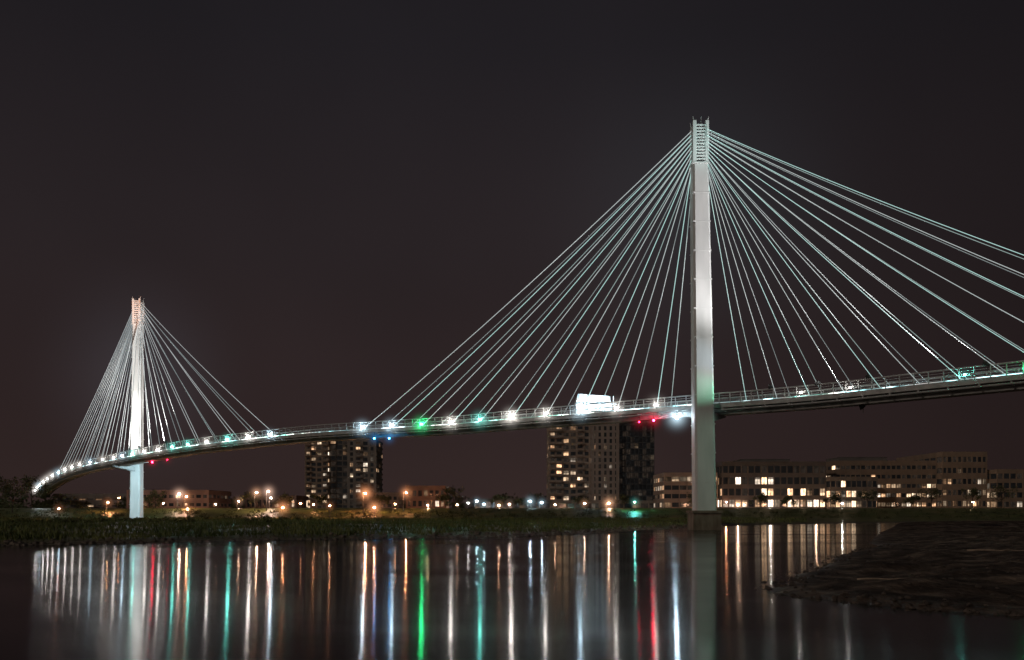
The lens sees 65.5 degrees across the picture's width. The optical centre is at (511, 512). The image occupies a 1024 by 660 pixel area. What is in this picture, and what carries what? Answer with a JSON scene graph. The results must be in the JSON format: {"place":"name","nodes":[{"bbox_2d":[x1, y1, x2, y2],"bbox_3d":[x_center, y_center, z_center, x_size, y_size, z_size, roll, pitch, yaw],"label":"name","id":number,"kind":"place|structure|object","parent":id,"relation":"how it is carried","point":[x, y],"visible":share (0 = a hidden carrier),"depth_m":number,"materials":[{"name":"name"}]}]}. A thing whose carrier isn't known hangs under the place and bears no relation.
{"place":"outdoors","nodes":[
{"label":"outdoors","id":0,"kind":"place"},
{"bbox_2d":[128,296,143,518],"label":"pylon bank","id":1,"kind":"structure","parent":0,"point":[136,504],"depth_m":220.79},
{"bbox_2d":[140,330,140,454],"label":"stay cable","id":2,"kind":"object","parent":1,"relation":"attached to","point":[140,391],"visible":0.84,"depth_m":218.06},
{"bbox_2d":[139,306,239,439],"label":"stay cable","id":3,"kind":"object","parent":1,"relation":"attached to","point":[188,375],"visible":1,"depth_m":195.98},
{"bbox_2d":[245,495,307,507],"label":"warehouse","id":4,"kind":"structure","parent":0,"point":[295,503],"depth_m":340.21,"materials":[{"name":"brown brick"}]},
{"bbox_2d":[247,500,307,506],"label":"windows","id":5,"kind":"structure","parent":4,"relation":"in","point":[259,501],"depth_m":340.37,"materials":[{"name":"black glass"}]},
{"bbox_2d":[406,486,448,507],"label":"brick warehouse","id":6,"kind":"structure","parent":0,"point":[420,496],"depth_m":300.00,"materials":[{"name":"brown brick"}]},
{"bbox_2d":[408,490,443,505],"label":"windows","id":7,"kind":"structure","parent":6,"relation":"in","point":[414,491],"depth_m":300.30,"materials":[{"name":"black glass"}]},
{"bbox_2d":[0,523,1023,659],"bbox_3d":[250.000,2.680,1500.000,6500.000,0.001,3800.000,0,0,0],"label":"river water","id":8,"kind":"structure","parent":0,"point":[672,594],"depth_m":23.14,"materials":[{"name":"black liquid"}]},
{"bbox_2d":[0,508,1023,614],"bbox_3d":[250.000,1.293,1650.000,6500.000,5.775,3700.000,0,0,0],"label":"ground","id":9,"kind":"structure","parent":0,"point":[963,532],"depth_m":73.93,"materials":[{"name":"soil"}]},
{"bbox_2d":[0,476,20,497],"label":"tree","id":10,"kind":"object","parent":9,"relation":"on","point":[11,481],"visible":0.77,"depth_m":264.48,"materials":[{"name":"green plant"}]},
{"bbox_2d":[0,483,29,511],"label":"tree","id":11,"kind":"object","parent":9,"relation":"on","point":[6,494],"visible":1,"depth_m":254.37,"materials":[{"name":"green plant"}]},
{"bbox_2d":[18,474,52,507],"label":"tree","id":12,"kind":"object","parent":9,"relation":"on","point":[29,485],"visible":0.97,"depth_m":274.85,"materials":[{"name":"green plant"}]},
{"bbox_2d":[53,494,126,507],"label":"warehouse","id":13,"kind":"structure","parent":9,"relation":"on","point":[97,500],"depth_m":330.00,"materials":[{"name":"brown brick"}]},
{"bbox_2d":[56,498,125,506],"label":"windows","id":14,"kind":"structure","parent":13,"relation":"in","point":[56,498],"depth_m":330.30,"materials":[{"name":"black glass"}]},
{"bbox_2d":[144,490,166,503],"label":"tree","id":15,"kind":"object","parent":9,"relation":"on","point":[154,495],"visible":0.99,"depth_m":289.72,"materials":[{"name":"green plant"}]},
{"bbox_2d":[127,490,230,507],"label":"warehouse","id":16,"kind":"structure","parent":9,"relation":"on","point":[203,499],"depth_m":310.00,"materials":[{"name":"brown"}]},
{"bbox_2d":[129,495,229,506],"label":"windows","id":17,"kind":"structure","parent":16,"relation":"in","point":[170,496],"depth_m":310.37,"materials":[{"name":"black glass"}]},
{"bbox_2d":[238,491,262,507],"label":"tree","id":18,"kind":"object","parent":9,"relation":"on","point":[251,495],"visible":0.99,"depth_m":291.64,"materials":[{"name":"green plant"}]},
{"bbox_2d":[0,493,546,507],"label":"distant trees","id":19,"kind":"object","parent":9,"relation":"on","point":[50,502],"visible":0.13,"depth_m":341.96,"materials":[{"name":"green plant"}]},
{"bbox_2d":[272,492,292,504],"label":"tree","id":20,"kind":"object","parent":9,"relation":"on","point":[288,500],"visible":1,"depth_m":299.45,"materials":[{"name":"green plant"}]},
{"bbox_2d":[309,493,327,503],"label":"tree","id":21,"kind":"object","parent":9,"relation":"on","point":[319,498],"visible":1,"depth_m":289.17,"materials":[{"name":"green plant"}]},
{"bbox_2d":[305,439,382,507],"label":"apartment tower","id":22,"kind":"structure","parent":9,"relation":"on","point":[343,474],"depth_m":449.94,"materials":[{"name":"grey concrete"}]},
{"bbox_2d":[307,442,328,507],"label":"windows","id":23,"kind":"structure","parent":22,"relation":"in","point":[313,448],"depth_m":450.37,"materials":[{"name":"black glass"}]},
{"bbox_2d":[331,440,346,507],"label":"windows","id":24,"kind":"structure","parent":22,"relation":"in","point":[332,442],"depth_m":454.34,"materials":[{"name":"black glass"}]},
{"bbox_2d":[350,442,379,507],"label":"windows","id":25,"kind":"structure","parent":22,"relation":"in","point":[351,443],"depth_m":449.38,"materials":[{"name":"black glass"}]},
{"bbox_2d":[1,524,686,545],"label":"riverbank rocks","id":26,"kind":"object","parent":9,"relation":"on","point":[10,542],"visible":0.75,"depth_m":81.93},
{"bbox_2d":[371,495,390,507],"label":"tree","id":27,"kind":"object","parent":9,"relation":"on","point":[382,498],"visible":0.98,"depth_m":305.17,"materials":[{"name":"green plant"}]},
{"bbox_2d":[362,492,402,507],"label":"brick warehouse","id":28,"kind":"structure","parent":9,"relation":"on","point":[395,497],"depth_m":330.00,"materials":[{"name":"brown brick"}]},
{"bbox_2d":[364,497,401,506],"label":"windows","id":29,"kind":"structure","parent":28,"relation":"in","point":[365,498],"depth_m":330.30,"materials":[{"name":"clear glass"}]},
{"bbox_2d":[0,516,806,541],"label":"grass","id":30,"kind":"structure","parent":9,"relation":"on","point":[143,532],"depth_m":102.94,"materials":[{"name":"plant"}]},
{"bbox_2d":[435,494,452,507],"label":"tree","id":31,"kind":"object","parent":9,"relation":"on","point":[448,498],"visible":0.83,"depth_m":287.50,"materials":[{"name":"green plant"}]},
{"bbox_2d":[442,486,463,507],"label":"tree","id":32,"kind":"object","parent":9,"relation":"on","point":[447,491],"visible":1,"depth_m":284.99,"materials":[{"name":"green plant"}]},
{"bbox_2d":[491,495,507,504],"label":"tree","id":33,"kind":"object","parent":9,"relation":"on","point":[500,497],"visible":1,"depth_m":329.09,"materials":[{"name":"green plant"}]},
{"bbox_2d":[474,499,541,507],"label":"terminal building","id":34,"kind":"structure","parent":9,"relation":"on","point":[480,502],"depth_m":420.33,"materials":[{"name":"grey glass"}]},
{"bbox_2d":[475,502,540,507],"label":"windows","id":35,"kind":"structure","parent":34,"relation":"in","point":[488,504],"depth_m":420.30,"materials":[{"name":"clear glass"}]},
{"bbox_2d":[0,506,1023,524],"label":"scrub","id":36,"kind":"object","parent":9,"relation":"on","point":[76,520],"visible":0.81,"depth_m":242.78,"materials":[{"name":"green plant"}]},
{"bbox_2d":[528,492,544,507],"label":"tree","id":37,"kind":"object","parent":9,"relation":"on","point":[539,499],"visible":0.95,"depth_m":389.88,"materials":[{"name":"green plant"}]},
{"bbox_2d":[542,394,653,507],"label":"apartment tower","id":38,"kind":"structure","parent":9,"relation":"on","point":[601,465],"depth_m":399.94,"materials":[{"name":"grey concrete"}]},
{"bbox_2d":[551,426,588,499],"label":"windows","id":39,"kind":"structure","parent":38,"relation":"in","point":[572,427],"depth_m":400.37,"materials":[{"name":"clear glass"}]},
{"bbox_2d":[543,503,653,507],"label":"windows","id":40,"kind":"structure","parent":38,"relation":"in","point":[545,505],"depth_m":395.32,"materials":[{"name":"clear glass"}]},
{"bbox_2d":[594,423,615,499],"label":"windows","id":41,"kind":"structure","parent":38,"relation":"in","point":[599,427],"depth_m":397.35,"materials":[{"name":"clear glass"}]},
{"bbox_2d":[619,426,653,500],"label":"windows","id":42,"kind":"structure","parent":38,"relation":"in","point":[620,427],"depth_m":400.37,"materials":[{"name":"black glass"}]},
{"bbox_2d":[686,117,722,529],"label":"bridge tower","id":43,"kind":"structure","parent":9,"relation":"on","point":[704,513],"depth_m":119.72,"materials":[{"name":"white paint"}]},
{"bbox_2d":[110,413,725,470],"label":"pylon brackets","id":44,"kind":"object","parent":43,"relation":"attached to","point":[132,468],"visible":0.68,"depth_m":217.83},
{"bbox_2d":[36,374,1023,498],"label":"deck","id":45,"kind":"structure","parent":44,"relation":"attached to","point":[939,394],"depth_m":132.04,"materials":[{"name":"concrete"}]},
{"bbox_2d":[35,360,1023,491],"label":"railings","id":46,"kind":"object","parent":45,"relation":"on","point":[685,402],"visible":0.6,"depth_m":132.78,"materials":[{"name":"metal"}]},
{"bbox_2d":[36,380,1023,497],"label":"floor beams","id":47,"kind":"structure","parent":45,"relation":"attached to","point":[892,395],"depth_m":141.22,"materials":[{"name":"metal"}]},
{"bbox_2d":[89,373,1021,464],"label":"deck led strip","id":48,"kind":"object","parent":45,"relation":"on","point":[615,410],"visible":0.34,"depth_m":129.85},
{"bbox_2d":[363,132,690,428],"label":"stay cable","id":49,"kind":"object","parent":43,"relation":"attached to","point":[537,276],"visible":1,"depth_m":136.12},
{"bbox_2d":[381,136,689,428],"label":"stay cable","id":50,"kind":"object","parent":43,"relation":"attached to","point":[545,278],"visible":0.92,"depth_m":138.26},
{"bbox_2d":[393,136,690,426],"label":"stay cable","id":51,"kind":"object","parent":43,"relation":"attached to","point":[549,278],"visible":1,"depth_m":135.60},
{"bbox_2d":[413,140,689,424],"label":"stay cable","id":52,"kind":"object","parent":43,"relation":"attached to","point":[558,280],"visible":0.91,"depth_m":137.70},
{"bbox_2d":[422,139,691,425],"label":"stay cable","id":53,"kind":"object","parent":43,"relation":"attached to","point":[561,281],"visible":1,"depth_m":134.68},
{"bbox_2d":[444,147,687,420],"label":"stay cable","id":54,"kind":"object","parent":43,"relation":"attached to","point":[570,283],"visible":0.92,"depth_m":136.79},
{"bbox_2d":[452,144,690,422],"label":"stay cable","id":55,"kind":"object","parent":43,"relation":"attached to","point":[577,280],"visible":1,"depth_m":133.05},
{"bbox_2d":[472,150,688,421],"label":"stay cable","id":56,"kind":"object","parent":43,"relation":"attached to","point":[582,287],"visible":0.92,"depth_m":135.98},
{"bbox_2d":[480,148,690,421],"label":"stay cable","id":57,"kind":"object","parent":43,"relation":"attached to","point":[590,281],"visible":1,"depth_m":132.02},
{"bbox_2d":[502,162,683,418],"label":"stay cable","id":58,"kind":"object","parent":43,"relation":"attached to","point":[596,288],"visible":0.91,"depth_m":134.50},
{"bbox_2d":[512,151,691,417],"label":"stay cable","id":59,"kind":"object","parent":43,"relation":"attached to","point":[606,280],"visible":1,"depth_m":130.15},
{"bbox_2d":[532,163,686,415],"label":"stay cable","id":60,"kind":"object","parent":43,"relation":"attached to","point":[612,286],"visible":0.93,"depth_m":132.70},
{"bbox_2d":[546,156,690,415],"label":"stay cable","id":61,"kind":"object","parent":43,"relation":"attached to","point":[621,282],"visible":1,"depth_m":128.90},
{"bbox_2d":[564,172,685,412],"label":"stay cable","id":62,"kind":"object","parent":43,"relation":"attached to","point":[627,289],"visible":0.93,"depth_m":132.43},
{"bbox_2d":[582,161,690,410],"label":"stay cable","id":63,"kind":"object","parent":43,"relation":"attached to","point":[638,283],"visible":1,"depth_m":127.40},
{"bbox_2d":[599,175,687,408],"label":"stay cable","id":64,"kind":"object","parent":43,"relation":"attached to","point":[644,290],"visible":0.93,"depth_m":129.99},
{"bbox_2d":[617,163,691,407],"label":"stay cable","id":65,"kind":"object","parent":43,"relation":"attached to","point":[655,284],"visible":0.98,"depth_m":125.69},
{"bbox_2d":[634,179,689,407],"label":"stay cable","id":66,"kind":"object","parent":43,"relation":"attached to","point":[663,290],"visible":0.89,"depth_m":128.16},
{"bbox_2d":[657,174,690,403],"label":"stay cable","id":67,"kind":"object","parent":43,"relation":"attached to","point":[674,288],"visible":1,"depth_m":123.85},
{"bbox_2d":[670,207,689,406],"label":"stay cable","id":68,"kind":"object","parent":43,"relation":"attached to","point":[680,302],"visible":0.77,"depth_m":126.83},
{"bbox_2d":[709,188,746,400],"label":"stay cable","id":69,"kind":"object","parent":43,"relation":"attached to","point":[727,293],"visible":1,"depth_m":119.38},
{"bbox_2d":[709,177,758,397],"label":"stay cable","id":70,"kind":"object","parent":43,"relation":"attached to","point":[733,286],"visible":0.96,"depth_m":121.91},
{"bbox_2d":[708,171,776,396],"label":"stay cable","id":71,"kind":"object","parent":43,"relation":"attached to","point":[742,285],"visible":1,"depth_m":117.78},
{"bbox_2d":[709,170,790,397],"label":"stay cable","id":72,"kind":"object","parent":43,"relation":"attached to","point":[749,282],"visible":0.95,"depth_m":120.27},
{"bbox_2d":[708,165,809,394],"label":"stay cable","id":73,"kind":"object","parent":43,"relation":"attached to","point":[758,280],"visible":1,"depth_m":116.04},
{"bbox_2d":[709,165,822,394],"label":"stay cable","id":74,"kind":"object","parent":43,"relation":"attached to","point":[761,271],"visible":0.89,"depth_m":118.69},
{"bbox_2d":[708,160,843,391],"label":"stay cable","id":75,"kind":"object","parent":43,"relation":"attached to","point":[777,279],"visible":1,"depth_m":114.16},
{"bbox_2d":[710,162,855,390],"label":"stay cable","id":76,"kind":"object","parent":43,"relation":"attached to","point":[781,275],"visible":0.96,"depth_m":116.84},
{"bbox_2d":[708,156,880,387],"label":"stay cable","id":77,"kind":"object","parent":43,"relation":"attached to","point":[794,274],"visible":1,"depth_m":112.35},
{"bbox_2d":[709,157,891,387],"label":"stay cable","id":78,"kind":"object","parent":43,"relation":"attached to","point":[799,273],"visible":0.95,"depth_m":114.99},
{"bbox_2d":[708,152,919,383],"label":"stay cable","id":79,"kind":"object","parent":43,"relation":"attached to","point":[815,272],"visible":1,"depth_m":110.14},
{"bbox_2d":[709,153,926,381],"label":"stay cable","id":80,"kind":"object","parent":43,"relation":"attached to","point":[823,275],"visible":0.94,"depth_m":112.85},
{"bbox_2d":[708,149,961,379],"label":"stay cable","id":81,"kind":"object","parent":43,"relation":"attached to","point":[837,269],"visible":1,"depth_m":108.06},
{"bbox_2d":[714,155,968,379],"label":"stay cable","id":82,"kind":"object","parent":43,"relation":"attached to","point":[847,275],"visible":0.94,"depth_m":110.50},
{"bbox_2d":[708,145,1005,374],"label":"stay cable","id":83,"kind":"object","parent":43,"relation":"attached to","point":[859,265],"visible":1,"depth_m":105.83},
{"bbox_2d":[709,147,1007,372],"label":"stay cable","id":84,"kind":"object","parent":43,"relation":"attached to","point":[879,279],"visible":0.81,"depth_m":107.81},
{"bbox_2d":[707,138,1022,321],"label":"stay cable","id":85,"kind":"object","parent":43,"relation":"attached to","point":[870,236],"visible":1,"depth_m":104.41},
{"bbox_2d":[707,141,1023,351],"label":"stay cable","id":86,"kind":"object","parent":43,"relation":"attached to","point":[871,254],"visible":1,"depth_m":104.34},
{"bbox_2d":[707,135,1023,296],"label":"stay cable","id":87,"kind":"object","parent":43,"relation":"attached to","point":[868,220],"visible":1,"depth_m":103.94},
{"bbox_2d":[707,132,1023,274],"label":"stay cable","id":88,"kind":"object","parent":43,"relation":"attached to","point":[868,207],"visible":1,"depth_m":103.97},
{"bbox_2d":[708,129,1022,254],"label":"stay cable","id":89,"kind":"object","parent":43,"relation":"attached to","point":[872,197],"visible":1,"depth_m":103.53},
{"bbox_2d":[709,131,1022,258],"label":"stay cable","id":90,"kind":"object","parent":43,"relation":"attached to","point":[871,199],"visible":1,"depth_m":105.87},
{"bbox_2d":[709,134,1023,277],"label":"stay cable","id":91,"kind":"object","parent":43,"relation":"attached to","point":[868,209],"visible":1,"depth_m":106.46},
{"bbox_2d":[709,137,1023,298],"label":"stay cable","id":92,"kind":"object","parent":43,"relation":"attached to","point":[869,222],"visible":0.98,"depth_m":107.26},
{"bbox_2d":[710,144,1023,349],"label":"stay cable","id":93,"kind":"object","parent":43,"relation":"attached to","point":[899,271],"visible":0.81,"depth_m":105.27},
{"bbox_2d":[748,492,768,507],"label":"tree","id":94,"kind":"object","parent":9,"relation":"on","point":[762,499],"visible":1,"depth_m":295.53,"materials":[{"name":"green plant"}]},
{"bbox_2d":[715,462,825,507],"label":"walls","id":95,"kind":"structure","parent":9,"relation":"on","point":[773,486],"depth_m":322.00,"materials":[{"name":"concrete"}]},
{"bbox_2d":[731,459,789,461],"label":"rooftop plant","id":96,"kind":"object","parent":95,"relation":"on","point":[763,460],"visible":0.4,"depth_m":330.00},
{"bbox_2d":[717,466,824,506],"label":"windows","id":97,"kind":"structure","parent":95,"relation":"attached to","point":[770,481],"depth_m":322.33,"materials":[{"name":"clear glass"}]},
{"bbox_2d":[822,491,842,503],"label":"tree","id":98,"kind":"object","parent":9,"relation":"on","point":[836,498],"visible":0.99,"depth_m":292.26,"materials":[{"name":"green plant"}]},
{"bbox_2d":[826,477,877,507],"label":"walls","id":99,"kind":"structure","parent":9,"relation":"on","point":[851,488],"depth_m":318.00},
{"bbox_2d":[827,481,876,506],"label":"windows","id":100,"kind":"structure","parent":99,"relation":"attached to","point":[853,492],"depth_m":318.33,"materials":[{"name":"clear glass"}]},
{"bbox_2d":[857,488,876,507],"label":"tree","id":101,"kind":"object","parent":9,"relation":"on","point":[865,495],"visible":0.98,"depth_m":297.94,"materials":[{"name":"green plant"}]},
{"bbox_2d":[826,461,936,507],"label":"walls","id":102,"kind":"structure","parent":9,"relation":"on","point":[890,481],"depth_m":330.00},
{"bbox_2d":[825,457,886,461],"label":"rooftop plant","id":103,"kind":"object","parent":102,"relation":"on","point":[859,459],"visible":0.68,"depth_m":340.00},
{"bbox_2d":[826,466,935,505],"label":"windows","id":104,"kind":"structure","parent":102,"relation":"attached to","point":[903,485],"depth_m":330.33,"materials":[{"name":"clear glass"}]},
{"bbox_2d":[755,533,1023,616],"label":"sandbar pebbles","id":105,"kind":"object","parent":9,"relation":"on","point":[944,603],"visible":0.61,"depth_m":25.11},
{"bbox_2d":[901,494,920,504],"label":"tree","id":106,"kind":"object","parent":9,"relation":"on","point":[912,498],"visible":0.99,"depth_m":289.43,"materials":[{"name":"green plant"}]},
{"bbox_2d":[917,486,942,507],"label":"tree","id":107,"kind":"object","parent":9,"relation":"on","point":[933,492],"visible":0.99,"depth_m":299.85,"materials":[{"name":"green plant"}]},
{"bbox_2d":[896,452,986,507],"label":"walls","id":108,"kind":"structure","parent":9,"relation":"on","point":[961,476],"depth_m":326.00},
{"bbox_2d":[914,457,985,505],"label":"windows","id":109,"kind":"structure","parent":108,"relation":"in","point":[939,481],"depth_m":326.33,"materials":[{"name":"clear glass"}]},
{"bbox_2d":[961,487,981,507],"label":"tree","id":110,"kind":"object","parent":9,"relation":"on","point":[973,494],"visible":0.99,"depth_m":293.99,"materials":[{"name":"green plant"}]},
{"bbox_2d":[988,483,1017,507],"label":"tree","id":111,"kind":"object","parent":9,"relation":"on","point":[1006,491],"visible":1,"depth_m":297.83,"materials":[{"name":"green plant"}]},
{"bbox_2d":[0,0,1023,507],"label":"sky","id":112,"kind":"structure","parent":0,"point":[321,202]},
{"bbox_2d":[653,473,717,507],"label":"office building","id":113,"kind":"structure","parent":0,"point":[671,490],"depth_m":325.33,"materials":[{"name":"grey concrete"}]},
{"bbox_2d":[654,477,716,506],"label":"windows","id":114,"kind":"structure","parent":113,"relation":"in","point":[667,487],"depth_m":325.34,"materials":[{"name":"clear glass"}]},
{"bbox_2d":[987,469,1023,507],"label":"office building","id":115,"kind":"structure","parent":0,"point":[1010,479],"depth_m":322.33,"materials":[{"name":"brown brick"}]},
{"bbox_2d":[987,474,1021,506],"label":"windows","id":116,"kind":"structure","parent":115,"relation":"in","point":[993,476],"depth_m":322.34,"materials":[{"name":"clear glass"}]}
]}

